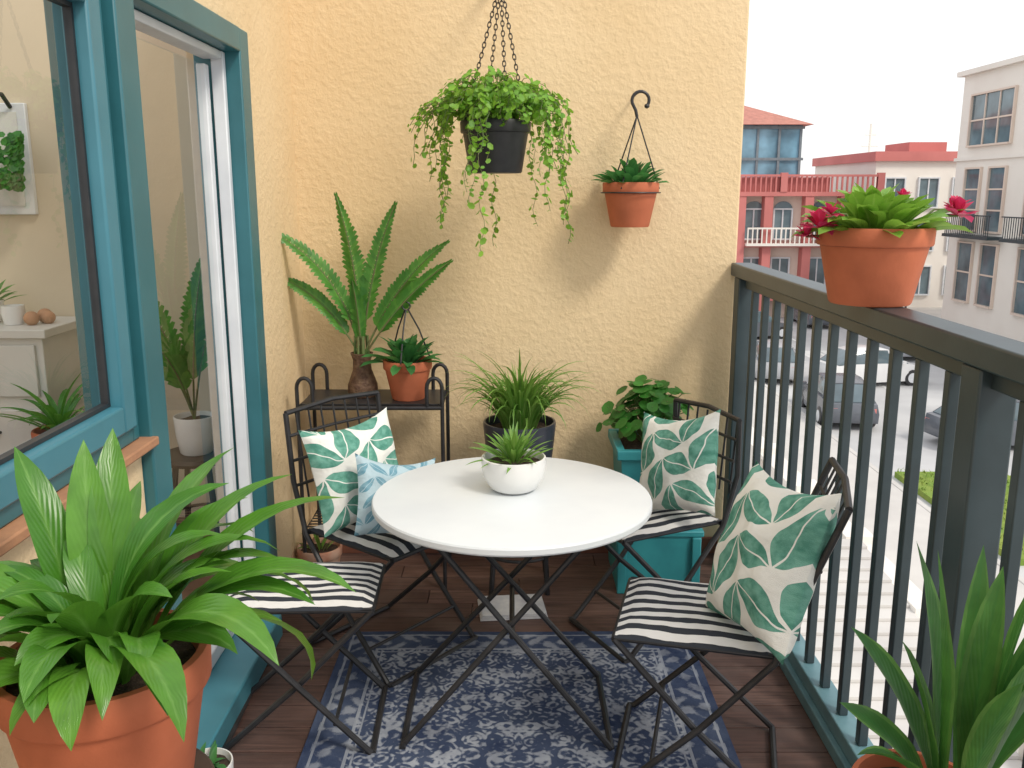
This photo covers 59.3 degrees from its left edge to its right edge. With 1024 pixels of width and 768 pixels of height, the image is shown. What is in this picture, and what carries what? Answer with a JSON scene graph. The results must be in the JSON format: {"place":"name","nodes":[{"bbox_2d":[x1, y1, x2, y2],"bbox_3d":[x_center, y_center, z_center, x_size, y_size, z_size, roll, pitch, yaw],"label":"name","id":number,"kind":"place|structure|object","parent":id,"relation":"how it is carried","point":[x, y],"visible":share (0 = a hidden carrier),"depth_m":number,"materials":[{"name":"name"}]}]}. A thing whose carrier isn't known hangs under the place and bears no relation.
{"place":"outdoors","nodes":[
{"label":"outdoors","id":0,"kind":"place"},
{"bbox_2d":[0,0,217,516],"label":"walls","id":1,"kind":"structure","parent":0,"point":[35,269],"depth_m":4.20,"materials":[{"name":"beige paint"}]},
{"bbox_2d":[0,92,25,191],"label":"wall hung trailing plant","id":2,"kind":"object","parent":1,"relation":"hanging from","point":[13,150],"depth_m":3.98,"materials":[{"name":"green plant"}]},
{"bbox_2d":[0,103,38,214],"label":"framed print","id":3,"kind":"object","parent":1,"relation":"attached to","point":[13,119],"visible":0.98,"depth_m":4.16,"materials":[{"name":"paint"}]},
{"bbox_2d":[176,517,227,599],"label":"floor","id":4,"kind":"structure","parent":0,"point":[192,586],"depth_m":3.80,"materials":[{"name":"brown wood"}]},
{"bbox_2d":[0,316,84,454],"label":"white dresser","id":5,"kind":"object","parent":4,"relation":"on","point":[38,358],"visible":0.24,"depth_m":3.98,"materials":[{"name":"paint"}]},
{"bbox_2d":[0,279,21,321],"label":"potted herb","id":6,"kind":"object","parent":5,"relation":"on","point":[2,300],"visible":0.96,"depth_m":4.13,"materials":[{"name":"green plant"}]},
{"bbox_2d":[0,304,25,324],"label":"flower pot","id":7,"kind":"object","parent":5,"relation":"on","point":[12,314],"visible":0.98,"depth_m":4.01,"materials":[{"name":"white ceramic"}]},
{"bbox_2d":[23,308,55,324],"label":"decorative balls","id":8,"kind":"object","parent":5,"relation":"on","point":[46,315],"visible":1,"depth_m":4.05,"materials":[{"name":"ceramic"}]},
{"bbox_2d":[170,447,219,532],"bbox_3d":[-1.400,0.536,4.050,0.310,0.472,0.308,0,12,0],"label":"wooden stool","id":9,"kind":"object","parent":4,"relation":"on","point":[179,460],"visible":0.19,"depth_m":3.94,"materials":[{"name":"brown wood"}]},
{"bbox_2d":[158,257,213,455],"bbox_3d":[-1.448,-0.149,3.823,0.649,0.960,0.489,0,12,0],"label":"potted indoor fern","id":10,"kind":"object","parent":9,"relation":"on","point":[183,364],"visible":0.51,"depth_m":3.89,"materials":[{"name":"green plant"}]},
{"bbox_2d":[744,0,1023,173],"label":"sky","id":11,"kind":"structure","parent":0,"point":[841,68],"materials":[{"name":"white"}]},
{"bbox_2d":[752,380,1023,654],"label":"pavement","id":12,"kind":"structure","parent":0,"point":[921,528],"depth_m":21.78,"materials":[{"name":"concrete"}]},
{"bbox_2d":[757,317,1023,577],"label":"road","id":13,"kind":"structure","parent":0,"point":[933,403],"depth_m":31.09,"materials":[{"name":"grey asphalt"}]},
{"bbox_2d":[757,311,783,338],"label":"parked car","id":14,"kind":"object","parent":13,"relation":"on","point":[769,327],"visible":0.12,"depth_m":46.79,"materials":[{"name":"grey paint"}]},
{"bbox_2d":[755,340,795,379],"bbox_3d":[10.897,-1.088,37.580,2.000,1.490,4.270,2,12,10],"label":"parked car","id":15,"kind":"object","parent":13,"relation":"on","point":[792,362],"visible":0.16,"depth_m":35.88,"materials":[{"name":"silver metal"}]},
{"bbox_2d":[793,308,828,326],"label":"parked car","id":16,"kind":"object","parent":13,"relation":"on","point":[809,319],"visible":0.17,"depth_m":50.40,"materials":[{"name":"grey paint"}]},
{"bbox_2d":[801,372,878,426],"bbox_3d":[11.098,0.367,30.733,2.000,1.490,4.270,1,12,6],"label":"parked car","id":17,"kind":"object","parent":13,"relation":"on","point":[857,399],"visible":0.42,"depth_m":29.27,"materials":[{"name":"grey paint"}]},
{"bbox_2d":[792,338,915,388],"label":"road markings","id":18,"kind":"object","parent":13,"relation":"on","point":[807,353],"visible":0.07,"depth_m":41.81,"materials":[{"name":"white paint"}]},
{"bbox_2d":[819,345,914,385],"bbox_3d":[14.385,-0.779,36.124,4.270,1.490,2.000,-3,12,-12],"label":"parked car","id":19,"kind":"object","parent":13,"relation":"on","point":[907,374],"visible":0.34,"depth_m":35.36,"materials":[{"name":"white paint"}]},
{"bbox_2d":[756,379,1023,584],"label":"kerb","id":20,"kind":"structure","parent":13,"relation":"on","point":[922,504],"depth_m":23.53,"materials":[{"name":"concrete"}]},
{"bbox_2d":[879,343,911,356],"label":"parked car","id":21,"kind":"object","parent":13,"relation":"on","point":[888,348],"depth_m":41.97,"materials":[{"name":"silver metal"}]},
{"bbox_2d":[924,400,1019,445],"bbox_3d":[14.885,1.092,27.322,4.270,1.490,2.000,-2,12,-10],"label":"parked car","id":22,"kind":"object","parent":13,"relation":"on","point":[932,423],"visible":0.09,"depth_m":27.22,"materials":[{"name":"grey paint"}]},
{"bbox_2d":[800,539,1021,767],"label":"stone steps","id":23,"kind":"structure","parent":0,"point":[911,630],"depth_m":13.59,"materials":[{"name":"concrete"}]},
{"bbox_2d":[907,307,941,317],"bbox_3d":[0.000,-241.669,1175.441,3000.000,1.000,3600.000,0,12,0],"label":"ground","id":24,"kind":"structure","parent":0,"point":[935,311],"depth_m":58.58,"materials":[{"name":"grey concrete"}]},
{"bbox_2d":[288,0,749,543],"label":"balcony end wall","id":25,"kind":"structure","parent":24,"relation":"on","point":[606,304],"depth_m":3.77,"materials":[{"name":"beige paint"}]},
{"bbox_2d":[0,0,313,767],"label":"rendered wall","id":26,"kind":"structure","parent":25,"relation":"on","point":[264,24],"depth_m":3.44,"materials":[{"name":"paint"}]},
{"bbox_2d":[0,0,138,528],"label":"casement window","id":27,"kind":"structure","parent":26,"relation":"attached to","point":[11,512],"depth_m":2.01,"materials":[{"name":"teal paint"}]},
{"bbox_2d":[0,0,136,510],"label":"sash","id":28,"kind":"object","parent":27,"relation":"attached to","point":[53,457],"visible":0.83,"depth_m":1.94,"materials":[{"name":"teal paint"}]},
{"bbox_2d":[0,0,110,464],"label":"glazing bead","id":29,"kind":"object","parent":28,"relation":"attached to","point":[76,104],"visible":1,"depth_m":1.93,"materials":[{"name":"black plastic"}]},
{"bbox_2d":[0,436,158,556],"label":"terracotta sill","id":30,"kind":"structure","parent":26,"relation":"attached to","point":[14,533],"depth_m":1.73,"materials":[{"name":"orange ceramic"}]},
{"bbox_2d":[43,0,277,667],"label":"sliding glass door","id":31,"kind":"structure","parent":26,"relation":"attached to","point":[214,44],"depth_m":2.89,"materials":[{"name":"teal paint"}]},
{"bbox_2d":[196,614,282,748],"bbox_3d":[-0.938,0.973,2.903,0.185,0.086,0.841,0,12,0],"label":"threshold","id":32,"kind":"object","parent":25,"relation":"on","point":[233,679],"visible":0.35,"depth_m":2.82,"materials":[{"name":"teal paint"}]},
{"bbox_2d":[407,0,579,256],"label":"hanging basket plant","id":33,"kind":"object","parent":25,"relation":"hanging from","point":[495,130],"visible":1,"depth_m":3.19,"materials":[{"name":"green plant"}]},
{"bbox_2d":[313,537,717,552],"bbox_3d":[0.015,0.730,4.081,1.830,0.075,0.016,0,12,0],"label":"skirting board","id":34,"kind":"object","parent":25,"relation":"attached to","point":[603,549],"visible":0.14,"depth_m":4.08,"materials":[{"name":"brown wood"}]},
{"bbox_2d":[229,553,836,767],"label":"wooden deck floor","id":35,"kind":"structure","parent":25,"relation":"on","point":[277,737],"depth_m":3.19,"materials":[{"name":"brown wood"}]},
{"bbox_2d":[194,748,214,767],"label":"plant stand","id":36,"kind":"object","parent":35,"relation":"on","point":[202,759],"visible":0.2,"depth_m":1.46,"materials":[{"name":"brown wood"}]},
{"bbox_2d":[0,428,354,767],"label":"potted peace lily","id":37,"kind":"object","parent":36,"relation":"on","point":[106,662],"visible":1,"depth_m":1.30,"materials":[{"name":"plant"}]},
{"bbox_2d":[200,740,232,767],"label":"potted seedling","id":38,"kind":"object","parent":35,"relation":"on","point":[219,757],"visible":0.53,"depth_m":2.39,"materials":[{"name":"white ceramic"}]},
{"bbox_2d":[297,527,341,561],"bbox_3d":[-0.800,0.710,3.750,0.223,0.251,0.197,0,12,0],"label":"potted seedling","id":39,"kind":"object","parent":35,"relation":"on","point":[329,550],"visible":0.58,"depth_m":3.72,"materials":[{"name":"ceramic"}]},
{"bbox_2d":[295,363,451,588],"bbox_3d":[-0.560,0.378,3.756,0.586,0.898,0.306,0,12,0],"label":"metal plant rack","id":40,"kind":"object","parent":35,"relation":"on","point":[434,399],"visible":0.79,"depth_m":3.60,"materials":[{"name":"black metal"}]},
{"bbox_2d":[281,192,452,398],"bbox_3d":[-0.598,-0.349,3.592,0.748,0.819,0.151,0,12,2],"label":"potted fern","id":41,"kind":"object","parent":40,"relation":"on","point":[356,306],"visible":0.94,"depth_m":3.58,"materials":[{"name":"green plant"}]},
{"bbox_2d":[360,302,442,401],"bbox_3d":[-0.417,-0.133,3.601,0.325,0.393,0.318,5,13,21],"label":"potted rosette plant","id":42,"kind":"object","parent":40,"relation":"on","point":[407,365],"visible":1,"depth_m":3.57,"materials":[{"name":"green plant"}]},
{"bbox_2d":[477,594,547,620],"bbox_3d":[0.000,0.873,3.529,0.260,0.023,0.180,-1,12,-6],"label":"magazine stack","id":43,"kind":"object","parent":35,"relation":"on","point":[500,603],"visible":0.65,"depth_m":3.49,"materials":[{"name":"white paper"}]},
{"bbox_2d":[296,631,741,767],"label":"area rug","id":44,"kind":"object","parent":35,"relation":"on","point":[506,704],"visible":0.88,"depth_m":2.84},
{"bbox_2d":[222,562,387,754],"bbox_3d":[-0.623,0.811,2.728,0.462,0.476,0.373,0,12,-2],"label":"folding stool","id":45,"kind":"object","parent":44,"relation":"on","point":[363,580],"visible":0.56,"depth_m":2.59,"materials":[{"name":"black metal"}]},
{"bbox_2d":[283,390,477,687],"bbox_3d":[-0.457,0.507,3.186,0.520,0.881,0.443,10,15,38],"label":"folding chair","id":46,"kind":"object","parent":44,"relation":"on","point":[392,549],"visible":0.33,"depth_m":3.11,"materials":[{"name":"black metal"}]},
{"bbox_2d":[298,407,397,536],"bbox_3d":[-0.535,0.297,3.099,0.350,0.370,0.171,-15,3,-39],"label":"leaf print cushion","id":47,"kind":"object","parent":46,"relation":"on","point":[332,459],"visible":0.69,"depth_m":3.00,"materials":[{"name":"fabric"}]},
{"bbox_2d":[354,453,434,535],"bbox_3d":[-0.385,0.371,2.993,0.290,0.270,0.125,6,-17,-28],"label":"blue cushion","id":48,"kind":"object","parent":46,"relation":"on","point":[374,477],"visible":0.42,"depth_m":2.93,"materials":[{"name":"fabric"}]},
{"bbox_2d":[372,457,651,750],"bbox_3d":[0.000,0.679,2.812,0.846,0.698,0.846,0,12,0],"label":"round bistro table","id":49,"kind":"object","parent":44,"relation":"on","point":[575,509],"visible":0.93,"depth_m":2.62,"materials":[{"name":"white painted top"},{"name":"black metal"}]},
{"bbox_2d":[467,421,552,494],"bbox_3d":[0.003,0.224,2.776,0.252,0.205,0.266,10,15,38],"label":"potted table plant","id":50,"kind":"object","parent":49,"relation":"on","point":[512,465],"visible":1,"depth_m":2.72,"materials":[{"name":"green plant"}]},
{"bbox_2d":[611,457,852,767],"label":"folding chair","id":51,"kind":"object","parent":44,"relation":"on","point":[670,613],"visible":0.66,"depth_m":2.40,"materials":[{"name":"black metal"}]},
{"bbox_2d":[706,461,841,664],"bbox_3d":[0.665,0.445,2.333,0.201,0.440,0.370,17,2,-19],"label":"leaf print cushion","id":52,"kind":"object","parent":51,"relation":"on","point":[773,541],"visible":0.98,"depth_m":2.21,"materials":[{"name":"fabric"}]},
{"bbox_2d":[489,556,550,595],"bbox_3d":[0.030,0.619,3.730,0.348,0.440,0.348,0,12,0],"label":"plant stand","id":53,"kind":"object","parent":35,"relation":"on","point":[544,560],"visible":0.1,"depth_m":3.64,"materials":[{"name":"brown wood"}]},
{"bbox_2d":[447,348,600,457],"bbox_3d":[0.032,0.129,3.579,0.601,0.580,0.618,-11,16,-41],"label":"potted spider plant","id":54,"kind":"object","parent":53,"relation":"on","point":[522,402],"visible":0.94,"depth_m":3.54,"materials":[{"name":"green plant"}]},
{"bbox_2d":[596,374,703,593],"bbox_3d":[0.567,0.392,3.762,0.439,0.869,0.376,0,12,0],"label":"teal planter with shrub","id":55,"kind":"object","parent":35,"relation":"on","point":[675,556],"visible":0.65,"depth_m":3.65,"materials":[{"name":"teal ceramic"}]},
{"bbox_2d":[569,398,741,663],"bbox_3d":[0.514,0.506,3.289,0.490,0.841,0.383,-6,13,-26],"label":"folding chair","id":56,"kind":"object","parent":35,"relation":"on","point":[661,522],"visible":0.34,"depth_m":3.19,"materials":[{"name":"black metal"}]},
{"bbox_2d":[639,409,720,516],"bbox_3d":[0.590,0.276,3.197,0.162,0.370,0.330,14,-12,-43],"label":"leaf print cushion","id":57,"kind":"object","parent":56,"relation":"on","point":[679,458],"visible":0.98,"depth_m":3.12,"materials":[{"name":"fabric"}]},
{"bbox_2d":[716,263,1023,767],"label":"balcony railing","id":58,"kind":"object","parent":35,"relation":"on","point":[983,390],"visible":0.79,"depth_m":2.35,"materials":[{"name":"grey metal"}]},
{"bbox_2d":[791,182,977,306],"bbox_3d":[0.964,-0.371,2.375,0.455,0.315,0.443,0,12,0],"label":"flower pot on railing","id":59,"kind":"object","parent":58,"relation":"on","point":[874,243],"visible":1,"depth_m":2.28,"materials":[{"name":"ceramic"}]},
{"bbox_2d":[593,90,669,226],"bbox_3d":[0.471,-0.898,3.592,0.314,0.533,0.317,0,12,0],"label":"wall hung succulent pot","id":60,"kind":"object","parent":25,"relation":"attached to","point":[631,191],"depth_m":3.55,"materials":[{"name":"ceramic"}]},
{"bbox_2d":[744,196,836,316],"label":"walls","id":61,"kind":"structure","parent":24,"relation":"on","point":[795,202],"depth_m":54.41,"materials":[{"name":"red paint"}]},
{"bbox_2d":[736,173,885,310],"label":"red trim","id":62,"kind":"structure","parent":61,"relation":"attached to","point":[769,187],"depth_m":53.19,"materials":[{"name":"red paint"}]},
{"bbox_2d":[741,125,799,173],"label":"glazed storey","id":63,"kind":"object","parent":62,"relation":"on","point":[768,143],"visible":0.14,"depth_m":54.73,"materials":[{"name":"blue glass"}]},
{"bbox_2d":[741,125,804,173],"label":"mullions","id":64,"kind":"object","parent":63,"relation":"attached to","point":[779,128],"visible":0.21,"depth_m":54.59,"materials":[{"name":"grey metal"}]},
{"bbox_2d":[743,106,813,125],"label":"hip roof","id":65,"kind":"structure","parent":63,"relation":"on","point":[753,116],"depth_m":54.89,"materials":[{"name":"tile"}]},
{"bbox_2d":[743,201,828,283],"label":"windows and balcony","id":66,"kind":"structure","parent":62,"relation":"attached to","point":[782,222],"depth_m":54.12,"materials":[{"name":"grey glass"}]},
{"bbox_2d":[812,142,957,306],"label":"cream townhouse","id":67,"kind":"structure","parent":24,"relation":"on","point":[918,169],"depth_m":58.99,"materials":[{"name":"beige paint"}]},
{"bbox_2d":[861,124,877,151],"bbox_3d":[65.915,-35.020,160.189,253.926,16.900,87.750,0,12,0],"label":"antenna","id":68,"kind":"structure","parent":67,"relation":"on","point":[869,145],"depth_m":125.57,"materials":[{"name":"white metal"}]},
{"bbox_2d":[884,177,954,294],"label":"windows","id":69,"kind":"structure","parent":67,"relation":"in","point":[926,185],"depth_m":58.67,"materials":[{"name":"grey glass"}]},
{"bbox_2d":[749,427,1023,761],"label":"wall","id":70,"kind":"structure","parent":24,"relation":"on","point":[914,598],"depth_m":16.99,"materials":[{"name":"white paint"}]},
{"bbox_2d":[840,541,1023,767],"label":"potted sword plant","id":71,"kind":"object","parent":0,"point":[977,705],"visible":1,"depth_m":1.57,"materials":[{"name":"green plant"}]},
{"bbox_2d":[894,468,1023,565],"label":"grass","id":72,"kind":"structure","parent":0,"point":[925,485],"depth_m":22.75,"materials":[{"name":"green plant"}]},
{"bbox_2d":[941,55,1023,341],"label":"walls","id":73,"kind":"structure","parent":0,"point":[998,319],"depth_m":44.58,"materials":[{"name":"white paint"}]},
{"bbox_2d":[942,214,1023,243],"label":"balconies","id":74,"kind":"structure","parent":73,"relation":"attached to","point":[988,238],"depth_m":44.07,"materials":[{"name":"metal"}]},
{"bbox_2d":[951,85,1023,317],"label":"windows","id":75,"kind":"structure","parent":73,"relation":"attached to","point":[991,119],"depth_m":45.29,"materials":[{"name":"grey glass"}]},
{"bbox_3d":[-1.140,-1.349,2.883,0.024,0.024,2.200,0,12,0],"label":"curtain rod","id":76,"kind":"object","parent":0,"visible":0},
{"bbox_2d":[186,52,227,550],"bbox_3d":[-1.140,-0.316,3.557,0.071,2.260,0.450,0,12,0],"label":"linen curtain","id":77,"kind":"object","parent":76,"relation":"hanging from","point":[202,239],"visible":0.06,"depth_m":3.31,"materials":[{"name":"white fabric"}]},
{"bbox_3d":[-1.920,0.602,3.911,0.248,0.398,0.248,0,12,0],"label":"plant stand","id":78,"kind":"object","parent":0,"visible":0},
{"bbox_2d":[0,373,84,438],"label":"potted dracaena","id":79,"kind":"object","parent":78,"relation":"on","point":[55,415],"visible":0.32,"depth_m":3.80,"materials":[{"name":"plant"}]}
]}

